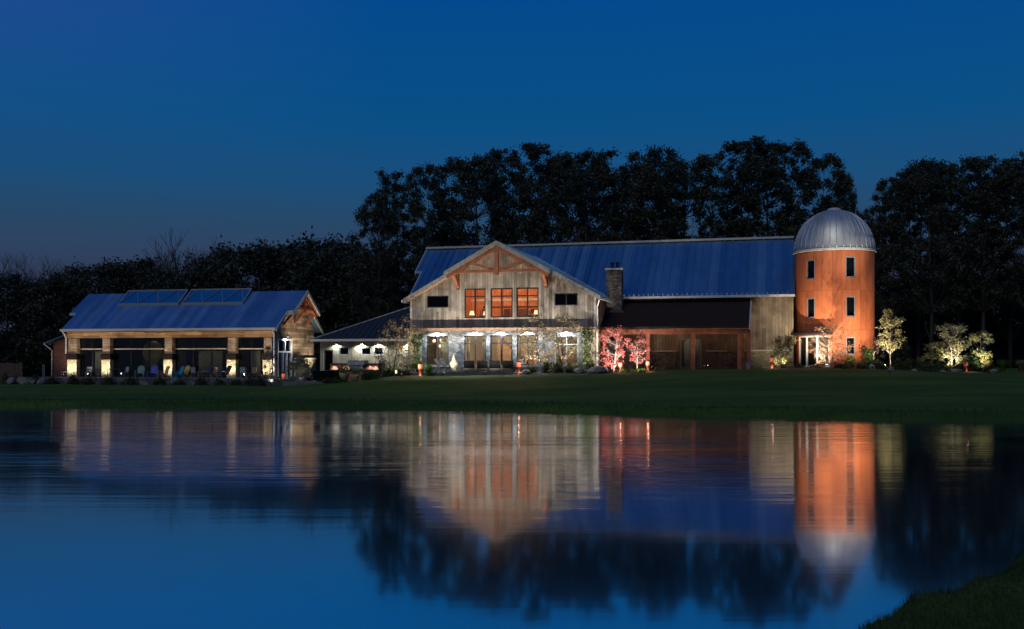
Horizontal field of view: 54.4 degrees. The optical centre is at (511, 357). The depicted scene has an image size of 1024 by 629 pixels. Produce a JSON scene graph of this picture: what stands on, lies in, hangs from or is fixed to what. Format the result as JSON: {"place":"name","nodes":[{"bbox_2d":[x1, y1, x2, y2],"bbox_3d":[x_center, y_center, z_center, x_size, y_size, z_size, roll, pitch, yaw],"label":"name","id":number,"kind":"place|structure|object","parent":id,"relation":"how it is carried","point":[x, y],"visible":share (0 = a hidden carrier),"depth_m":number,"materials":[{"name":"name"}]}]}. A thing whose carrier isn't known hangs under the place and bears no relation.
{"place":"outdoors","nodes":[
{"label":"outdoors","id":0,"kind":"place"},
{"bbox_2d":[25,377,312,378],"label":"terrace","id":1,"kind":"structure","parent":0,"point":[177,377],"depth_m":84.35,"materials":[{"name":"stone"}]},
{"bbox_2d":[43,334,67,376],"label":"lean to shed","id":2,"kind":"object","parent":1,"relation":"on","point":[59,359],"visible":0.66,"depth_m":87.27,"materials":[{"name":"brown wood"}]},
{"bbox_2d":[60,288,322,377],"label":"pavilion","id":3,"kind":"structure","parent":1,"relation":"on","point":[223,329],"depth_m":85.45,"materials":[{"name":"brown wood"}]},
{"bbox_2d":[143,341,162,361],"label":"pendant lamp","id":4,"kind":"object","parent":3,"relation":"hanging from","point":[156,355],"visible":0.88,"depth_m":86.11,"materials":[{"name":"brown"}]},
{"bbox_2d":[277,338,291,377],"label":"gable door","id":5,"kind":"structure","parent":3,"relation":"in","point":[284,345],"depth_m":83.74,"materials":[{"name":"white glass"}]},
{"bbox_2d":[261,344,278,378],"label":"slender shrub","id":6,"kind":"object","parent":1,"relation":"on","point":[269,357],"visible":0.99,"depth_m":78.89,"materials":[{"name":"green plant"}]},
{"bbox_2d":[286,355,311,378],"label":"flat topped tree","id":7,"kind":"object","parent":1,"relation":"on","point":[299,364],"visible":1,"depth_m":79.39,"materials":[{"name":"green plant"}]},
{"bbox_2d":[283,381,338,385],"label":"patio","id":8,"kind":"structure","parent":0,"point":[286,383],"depth_m":77.36,"materials":[{"name":"grey stone"}]},
{"bbox_2d":[326,360,378,380],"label":"outdoor kitchen","id":9,"kind":"object","parent":8,"relation":"on","point":[364,365],"visible":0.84,"depth_m":78.42,"materials":[{"name":"grey stone"}]},
{"bbox_2d":[312,371,339,381],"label":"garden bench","id":10,"kind":"object","parent":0,"point":[319,375],"visible":0.75,"depth_m":76.85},
{"bbox_2d":[402,372,587,375],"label":"terrace","id":11,"kind":"structure","parent":0,"point":[446,373],"depth_m":74.28,"materials":[{"name":"stone"}]},
{"bbox_2d":[452,370,513,372],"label":"seat wall","id":12,"kind":"structure","parent":11,"relation":"on","point":[487,371],"depth_m":73.79,"materials":[{"name":"grey stone"}]},
{"bbox_2d":[0,407,1023,628],"bbox_3d":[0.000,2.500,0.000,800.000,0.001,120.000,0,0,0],"label":"pond water","id":13,"kind":"structure","parent":0,"point":[222,518],"depth_m":15.61,"materials":[{"name":"blue liquid"}]},
{"bbox_2d":[0,367,1023,420],"bbox_3d":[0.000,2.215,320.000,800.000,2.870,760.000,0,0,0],"label":"lawn","id":14,"kind":"structure","parent":0,"point":[839,389],"depth_m":54.00,"materials":[{"name":"green plant"}]},
{"bbox_2d":[0,362,22,381],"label":"wooden fence","id":15,"kind":"object","parent":14,"relation":"on","point":[10,369],"visible":0.68,"depth_m":87.97,"materials":[{"name":"brown wood"}]},
{"bbox_2d":[0,265,58,373],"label":"woodland tree","id":16,"kind":"object","parent":14,"relation":"on","point":[6,283],"visible":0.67,"depth_m":111.94,"materials":[{"name":"green plant"}]},
{"bbox_2d":[0,278,63,371],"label":"woodland tree","id":17,"kind":"object","parent":14,"relation":"on","point":[11,335],"visible":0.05,"depth_m":118.10,"materials":[{"name":"green plant"}]},
{"bbox_2d":[0,250,82,357],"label":"bare tree","id":18,"kind":"object","parent":14,"relation":"on","point":[16,269],"visible":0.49,"depth_m":114.39,"materials":[{"name":"brown plant"}]},
{"bbox_2d":[1,255,97,375],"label":"bare tree","id":19,"kind":"object","parent":14,"relation":"on","point":[54,270],"visible":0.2,"depth_m":115.15,"materials":[{"name":"brown plant"}]},
{"bbox_2d":[8,271,99,371],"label":"woodland tree","id":20,"kind":"object","parent":14,"relation":"on","point":[55,292],"visible":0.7,"depth_m":110.28,"materials":[{"name":"green plant"}]},
{"bbox_2d":[22,256,125,366],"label":"woodland tree","id":21,"kind":"object","parent":14,"relation":"on","point":[75,271],"visible":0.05,"depth_m":115.58,"materials":[{"name":"green plant"}]},
{"bbox_2d":[60,256,143,332],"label":"woodland tree","id":22,"kind":"object","parent":14,"relation":"on","point":[109,269],"visible":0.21,"depth_m":111.47,"materials":[{"name":"green plant"}]},
{"bbox_2d":[70,254,171,310],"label":"woodland tree","id":23,"kind":"object","parent":14,"relation":"on","point":[145,262],"visible":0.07,"depth_m":116.38,"materials":[{"name":"green plant"}]},
{"bbox_2d":[132,259,200,289],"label":"woodland tree","id":24,"kind":"object","parent":14,"relation":"on","point":[155,283],"visible":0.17,"depth_m":110.23,"materials":[{"name":"green plant"}]},
{"bbox_2d":[36,378,305,385],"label":"retaining wall","id":25,"kind":"structure","parent":14,"relation":"on","point":[170,381],"depth_m":80.50,"materials":[{"name":"grey stone"}]},
{"bbox_2d":[124,228,242,289],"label":"bare tree","id":26,"kind":"object","parent":14,"relation":"on","point":[174,262],"visible":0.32,"depth_m":114.98,"materials":[{"name":"brown plant"}]},
{"bbox_2d":[171,261,255,291],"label":"woodland tree","id":27,"kind":"object","parent":14,"relation":"on","point":[195,277],"visible":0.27,"depth_m":111.13,"materials":[{"name":"green plant"}]},
{"bbox_2d":[170,235,290,290],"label":"woodland tree","id":28,"kind":"object","parent":14,"relation":"on","point":[229,259],"visible":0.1,"depth_m":117.02,"materials":[{"name":"green plant"}]},
{"bbox_2d":[211,238,297,290],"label":"woodland tree","id":29,"kind":"object","parent":14,"relation":"on","point":[258,256],"visible":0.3,"depth_m":110.13,"materials":[{"name":"green plant"}]},
{"bbox_2d":[240,240,336,357],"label":"woodland tree","id":30,"kind":"object","parent":14,"relation":"on","point":[281,247],"visible":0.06,"depth_m":115.23,"materials":[{"name":"green plant"}]},
{"bbox_2d":[262,226,381,370],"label":"woodland tree","id":31,"kind":"object","parent":14,"relation":"on","point":[309,248],"visible":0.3,"depth_m":109.34,"materials":[{"name":"green plant"}]},
{"bbox_2d":[310,232,370,334],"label":"woodland tree","id":32,"kind":"object","parent":14,"relation":"on","point":[341,245],"visible":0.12,"depth_m":116.44,"materials":[{"name":"green plant"}]},
{"bbox_2d":[310,306,409,373],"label":"wing","id":33,"kind":"structure","parent":14,"relation":"on","point":[357,341],"depth_m":81.58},
{"bbox_2d":[324,350,332,370],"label":"door","id":34,"kind":"structure","parent":33,"relation":"in","point":[328,354],"depth_m":82.10,"materials":[{"name":"black metal"}]},
{"bbox_2d":[312,249,411,343],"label":"woodland tree","id":35,"kind":"object","parent":14,"relation":"on","point":[346,285],"visible":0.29,"depth_m":109.44,"materials":[{"name":"green plant"}]},
{"bbox_2d":[345,190,411,322],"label":"tall tree","id":36,"kind":"object","parent":14,"relation":"on","point":[376,215],"visible":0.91,"depth_m":103.24,"materials":[{"name":"green plant"}]},
{"bbox_2d":[370,318,405,368],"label":"young tree","id":37,"kind":"object","parent":14,"relation":"on","point":[394,326],"visible":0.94,"depth_m":77.41,"materials":[{"name":"green plant"}]},
{"bbox_2d":[368,167,428,309],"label":"tall tree","id":38,"kind":"object","parent":14,"relation":"on","point":[396,189],"visible":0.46,"depth_m":107.04,"materials":[{"name":"green plant"}]},
{"bbox_2d":[379,375,426,378],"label":"mulch bed","id":39,"kind":"object","parent":14,"relation":"on","point":[401,376],"visible":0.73,"depth_m":74.80,"materials":[{"name":"brown soil"}]},
{"bbox_2d":[391,314,424,369],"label":"young tree","id":40,"kind":"object","parent":39,"relation":"on","point":[406,362],"visible":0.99,"depth_m":76.30,"materials":[{"name":"green plant"}]},
{"bbox_2d":[408,332,425,371],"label":"column shrub","id":41,"kind":"object","parent":39,"relation":"on","point":[417,346],"visible":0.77,"depth_m":76.31,"materials":[{"name":"green plant"}]},
{"bbox_2d":[400,161,451,306],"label":"tall tree","id":42,"kind":"object","parent":14,"relation":"on","point":[427,231],"visible":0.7,"depth_m":102.35,"materials":[{"name":"green plant"}]},
{"bbox_2d":[419,156,482,246],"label":"tall tree","id":43,"kind":"object","parent":14,"relation":"on","point":[448,168],"visible":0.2,"depth_m":107.06,"materials":[{"name":"green plant"}]},
{"bbox_2d":[429,152,529,246],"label":"tall tree","id":44,"kind":"object","parent":14,"relation":"on","point":[485,166],"visible":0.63,"depth_m":102.91,"materials":[{"name":"green plant"}]},
{"bbox_2d":[479,146,530,244],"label":"tall tree","id":45,"kind":"object","parent":14,"relation":"on","point":[497,153],"visible":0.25,"depth_m":109.34,"materials":[{"name":"green plant"}]},
{"bbox_2d":[0,328,1023,375],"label":"thicket","id":46,"kind":"object","parent":14,"relation":"on","point":[47,372],"depth_m":123.09,"materials":[{"name":"green plant"}]},
{"bbox_2d":[505,142,566,243],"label":"tall tree","id":47,"kind":"object","parent":14,"relation":"on","point":[540,229],"visible":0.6,"depth_m":104.50,"materials":[{"name":"green plant"}]},
{"bbox_2d":[530,373,569,374],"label":"mulch bed","id":48,"kind":"object","parent":14,"relation":"on","point":[551,373],"visible":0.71,"depth_m":72.07,"materials":[{"name":"brown soil"}]},
{"bbox_2d":[514,313,557,372],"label":"young tree","id":49,"kind":"object","parent":48,"relation":"on","point":[541,328],"visible":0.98,"depth_m":72.97,"materials":[{"name":"green plant"}]},
{"bbox_2d":[544,314,579,372],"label":"young tree","id":50,"kind":"object","parent":48,"relation":"on","point":[564,322],"visible":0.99,"depth_m":72.05,"materials":[{"name":"green plant"}]},
{"bbox_2d":[578,326,595,372],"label":"column shrub","id":51,"kind":"object","parent":48,"relation":"on","point":[586,349],"visible":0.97,"depth_m":73.20,"materials":[{"name":"green plant"}]},
{"bbox_2d":[507,146,611,244],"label":"tall tree","id":52,"kind":"object","parent":14,"relation":"on","point":[567,159],"visible":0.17,"depth_m":108.13,"materials":[{"name":"green plant"}]},
{"bbox_2d":[546,148,627,242],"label":"tall tree","id":53,"kind":"object","parent":14,"relation":"on","point":[572,191],"visible":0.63,"depth_m":103.00,"materials":[{"name":"green plant"}]},
{"bbox_2d":[401,236,794,371],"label":"lodge","id":54,"kind":"structure","parent":14,"relation":"on","point":[701,303],"depth_m":77.59,"materials":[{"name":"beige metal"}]},
{"bbox_2d":[427,296,447,307],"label":"window","id":55,"kind":"structure","parent":54,"relation":"in","point":[432,301],"depth_m":77.50,"materials":[{"name":"black glass"}]},
{"bbox_2d":[464,336,485,363],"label":"window","id":56,"kind":"structure","parent":54,"relation":"in","point":[465,343],"depth_m":76.62,"materials":[{"name":"grey wood"}]},
{"bbox_2d":[465,288,485,317],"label":"window","id":57,"kind":"structure","parent":54,"relation":"in","point":[475,296],"depth_m":76.66,"materials":[{"name":"black metal"}]},
{"bbox_2d":[490,335,511,367],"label":"glass door","id":58,"kind":"structure","parent":54,"relation":"in","point":[491,336],"depth_m":76.10,"materials":[{"name":"black metal"}]},
{"bbox_2d":[491,288,512,317],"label":"window","id":59,"kind":"structure","parent":54,"relation":"in","point":[501,296],"depth_m":76.13,"materials":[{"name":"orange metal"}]},
{"bbox_2d":[516,287,538,316],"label":"window","id":60,"kind":"structure","parent":54,"relation":"in","point":[537,288],"depth_m":75.60,"materials":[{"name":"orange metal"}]},
{"bbox_2d":[555,293,577,304],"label":"window","id":61,"kind":"structure","parent":54,"relation":"in","point":[560,298],"depth_m":74.84,"materials":[{"name":"black glass"}]},
{"bbox_2d":[680,339,700,367],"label":"porch door","id":62,"kind":"structure","parent":54,"relation":"in","point":[681,340],"depth_m":78.38,"materials":[{"name":"brown wood"}]},
{"bbox_2d":[575,146,657,241],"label":"tall tree","id":63,"kind":"object","parent":14,"relation":"on","point":[622,170],"visible":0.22,"depth_m":106.07,"materials":[{"name":"green plant"}]},
{"bbox_2d":[604,370,658,373],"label":"mulch bed","id":64,"kind":"object","parent":14,"relation":"on","point":[630,372],"visible":0.67,"depth_m":71.26,"materials":[{"name":"brown soil"}]},
{"bbox_2d":[586,366,608,373],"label":"garden rock","id":65,"kind":"object","parent":64,"relation":"on","point":[598,370],"visible":1,"depth_m":71.32,"materials":[{"name":"grey stone"}]},
{"bbox_2d":[598,325,626,371],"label":"red maple","id":66,"kind":"object","parent":64,"relation":"on","point":[618,349],"visible":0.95,"depth_m":72.52,"materials":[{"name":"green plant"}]},
{"bbox_2d":[623,333,648,368],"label":"red maple","id":67,"kind":"object","parent":64,"relation":"on","point":[637,359],"visible":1,"depth_m":72.23,"materials":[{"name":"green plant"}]},
{"bbox_2d":[600,161,679,240],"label":"tall tree","id":68,"kind":"object","parent":14,"relation":"on","point":[628,207],"visible":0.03,"depth_m":110.57,"materials":[{"name":"green plant"}]},
{"bbox_2d":[617,145,696,240],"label":"tall tree","id":69,"kind":"object","parent":14,"relation":"on","point":[652,181],"visible":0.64,"depth_m":103.65,"materials":[{"name":"green plant"}]},
{"bbox_2d":[649,152,716,239],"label":"tall tree","id":70,"kind":"object","parent":14,"relation":"on","point":[699,217],"visible":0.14,"depth_m":108.49,"materials":[{"name":"green plant"}]},
{"bbox_2d":[688,151,735,238],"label":"tall tree","id":71,"kind":"object","parent":14,"relation":"on","point":[704,163],"visible":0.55,"depth_m":104.17,"materials":[{"name":"green plant"}]},
{"bbox_2d":[705,135,779,237],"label":"tall tree","id":72,"kind":"object","parent":14,"relation":"on","point":[757,226],"visible":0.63,"depth_m":105.03,"materials":[{"name":"green plant"}]},
{"bbox_2d":[734,138,812,236],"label":"tall tree","id":73,"kind":"object","parent":14,"relation":"on","point":[770,205],"visible":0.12,"depth_m":108.77,"materials":[{"name":"green plant"}]},
{"bbox_2d":[762,138,828,366],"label":"tall tree","id":74,"kind":"object","parent":14,"relation":"on","point":[805,197],"visible":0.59,"depth_m":104.29,"materials":[{"name":"green plant"}]},
{"bbox_2d":[770,368,846,368],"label":"mulch bed","id":75,"kind":"object","parent":14,"relation":"on","point":[807,368],"visible":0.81,"depth_m":71.71,"materials":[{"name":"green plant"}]},
{"bbox_2d":[769,333,801,367],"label":"flowering shrub","id":76,"kind":"object","parent":75,"relation":"on","point":[788,342],"visible":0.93,"depth_m":73.40,"materials":[{"name":"green plant"}]},
{"bbox_2d":[806,322,857,367],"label":"rusty shrub tree","id":77,"kind":"object","parent":75,"relation":"on","point":[829,357],"visible":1,"depth_m":72.29,"materials":[{"name":"orange plant"}]},
{"bbox_2d":[798,152,855,219],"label":"tall tree","id":78,"kind":"object","parent":14,"relation":"on","point":[826,203],"visible":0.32,"depth_m":106.14,"materials":[{"name":"green plant"}]},
{"bbox_2d":[791,207,875,368],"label":"silo tower","id":79,"kind":"structure","parent":14,"relation":"on","point":[834,250],"depth_m":75.03,"materials":[{"name":"orange metal"}]},
{"bbox_2d":[807,259,814,278],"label":"window","id":80,"kind":"structure","parent":79,"relation":"in","point":[810,263],"depth_m":75.72,"materials":[{"name":"black glass"}]},
{"bbox_2d":[807,298,814,317],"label":"window","id":81,"kind":"structure","parent":79,"relation":"in","point":[810,301],"depth_m":75.72,"materials":[{"name":"black glass"}]},
{"bbox_2d":[799,336,828,366],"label":"glass door","id":82,"kind":"structure","parent":79,"relation":"in","point":[806,358],"depth_m":75.80,"materials":[{"name":"white glass"}]},
{"bbox_2d":[846,256,854,276],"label":"window","id":83,"kind":"structure","parent":79,"relation":"in","point":[850,260],"depth_m":74.61,"materials":[{"name":"black glass"}]},
{"bbox_2d":[846,296,854,316],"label":"window","id":84,"kind":"structure","parent":79,"relation":"in","point":[850,300],"depth_m":74.62,"materials":[{"name":"black glass"}]},
{"bbox_2d":[831,171,862,217],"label":"tall tree","id":85,"kind":"object","parent":14,"relation":"on","point":[849,180],"visible":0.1,"depth_m":111.45,"materials":[{"name":"green plant"}]},
{"bbox_2d":[861,206,883,330],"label":"tall tree","id":86,"kind":"object","parent":14,"relation":"on","point":[867,215],"visible":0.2,"depth_m":113.56,"materials":[{"name":"green plant"}]},
{"bbox_2d":[870,176,922,362],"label":"tall tree","id":87,"kind":"object","parent":14,"relation":"on","point":[889,252],"visible":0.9,"depth_m":104.51,"materials":[{"name":"green plant"}]},
{"bbox_2d":[887,335,913,363],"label":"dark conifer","id":88,"kind":"object","parent":14,"relation":"on","point":[905,350],"visible":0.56,"depth_m":76.68,"materials":[{"name":"green plant"}]},
{"bbox_2d":[875,268,964,365],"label":"woodland tree","id":89,"kind":"object","parent":14,"relation":"on","point":[911,341],"visible":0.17,"depth_m":115.43,"materials":[{"name":"green plant"}]},
{"bbox_2d":[872,157,971,362],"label":"tall tree","id":90,"kind":"object","parent":14,"relation":"on","point":[920,223],"visible":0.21,"depth_m":109.12,"materials":[{"name":"green plant"}]},
{"bbox_2d":[880,156,981,364],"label":"tall tree","id":91,"kind":"object","parent":14,"relation":"on","point":[920,186],"visible":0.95,"depth_m":102.92,"materials":[{"name":"green plant"}]},
{"bbox_2d":[875,369,988,372],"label":"mulch bed","id":92,"kind":"object","parent":14,"relation":"on","point":[937,372],"visible":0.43,"depth_m":71.16,"materials":[{"name":"brown soil"}]},
{"bbox_2d":[860,347,878,364],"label":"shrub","id":93,"kind":"object","parent":92,"relation":"on","point":[868,353],"visible":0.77,"depth_m":73.43,"materials":[{"name":"green plant"}]},
{"bbox_2d":[875,308,906,367],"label":"ornamental tree","id":94,"kind":"object","parent":92,"relation":"on","point":[887,322],"visible":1,"depth_m":72.80,"materials":[{"name":"green plant"}]},
{"bbox_2d":[917,342,947,362],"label":"ornamental tree","id":95,"kind":"object","parent":92,"relation":"on","point":[931,353],"visible":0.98,"depth_m":73.48,"materials":[{"name":"green plant"}]},
{"bbox_2d":[934,323,971,368],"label":"ornamental tree","id":96,"kind":"object","parent":92,"relation":"on","point":[952,343],"visible":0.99,"depth_m":72.40,"materials":[{"name":"green plant"}]},
{"bbox_2d":[965,330,994,364],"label":"ornamental tree","id":97,"kind":"object","parent":92,"relation":"on","point":[983,355],"visible":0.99,"depth_m":73.01,"materials":[{"name":"green plant"}]},
{"bbox_2d":[896,282,968,363],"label":"woodland tree","id":98,"kind":"object","parent":14,"relation":"on","point":[935,334],"visible":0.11,"depth_m":117.12,"materials":[{"name":"green plant"}]},
{"bbox_2d":[921,155,993,364],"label":"tall tree","id":99,"kind":"object","parent":14,"relation":"on","point":[980,232],"visible":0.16,"depth_m":108.27,"materials":[{"name":"green plant"}]},
{"bbox_2d":[920,269,1016,367],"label":"woodland tree","id":100,"kind":"object","parent":14,"relation":"on","point":[977,320],"visible":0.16,"depth_m":115.19,"materials":[{"name":"green plant"}]},
{"bbox_2d":[945,154,1020,366],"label":"tall tree","id":101,"kind":"object","parent":14,"relation":"on","point":[978,194],"visible":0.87,"depth_m":103.94,"materials":[{"name":"green plant"}]},
{"bbox_2d":[948,277,1023,367],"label":"woodland tree","id":102,"kind":"object","parent":14,"relation":"on","point":[1001,354],"visible":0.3,"depth_m":115.61,"materials":[{"name":"green plant"}]},
{"bbox_2d":[965,158,1023,367],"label":"tall tree","id":103,"kind":"object","parent":14,"relation":"on","point":[1011,309],"visible":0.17,"depth_m":109.89,"materials":[{"name":"green plant"}]},
{"bbox_2d":[978,148,1023,307],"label":"tall tree","id":104,"kind":"object","parent":14,"relation":"on","point":[1010,193],"visible":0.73,"depth_m":103.96,"materials":[{"name":"green plant"}]},
{"bbox_2d":[986,277,1023,358],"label":"woodland tree","id":105,"kind":"object","parent":14,"relation":"on","point":[1017,340],"visible":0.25,"depth_m":117.21,"materials":[{"name":"green plant"}]},
{"bbox_2d":[0,0,1023,348],"label":"sky","id":106,"kind":"structure","parent":0,"point":[124,124],"materials":[{"name":"blue"}]},
{"bbox_2d":[855,549,1023,628],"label":"bank","id":107,"kind":"structure","parent":0,"point":[946,610],"depth_m":8.39,"materials":[{"name":"green plant"}]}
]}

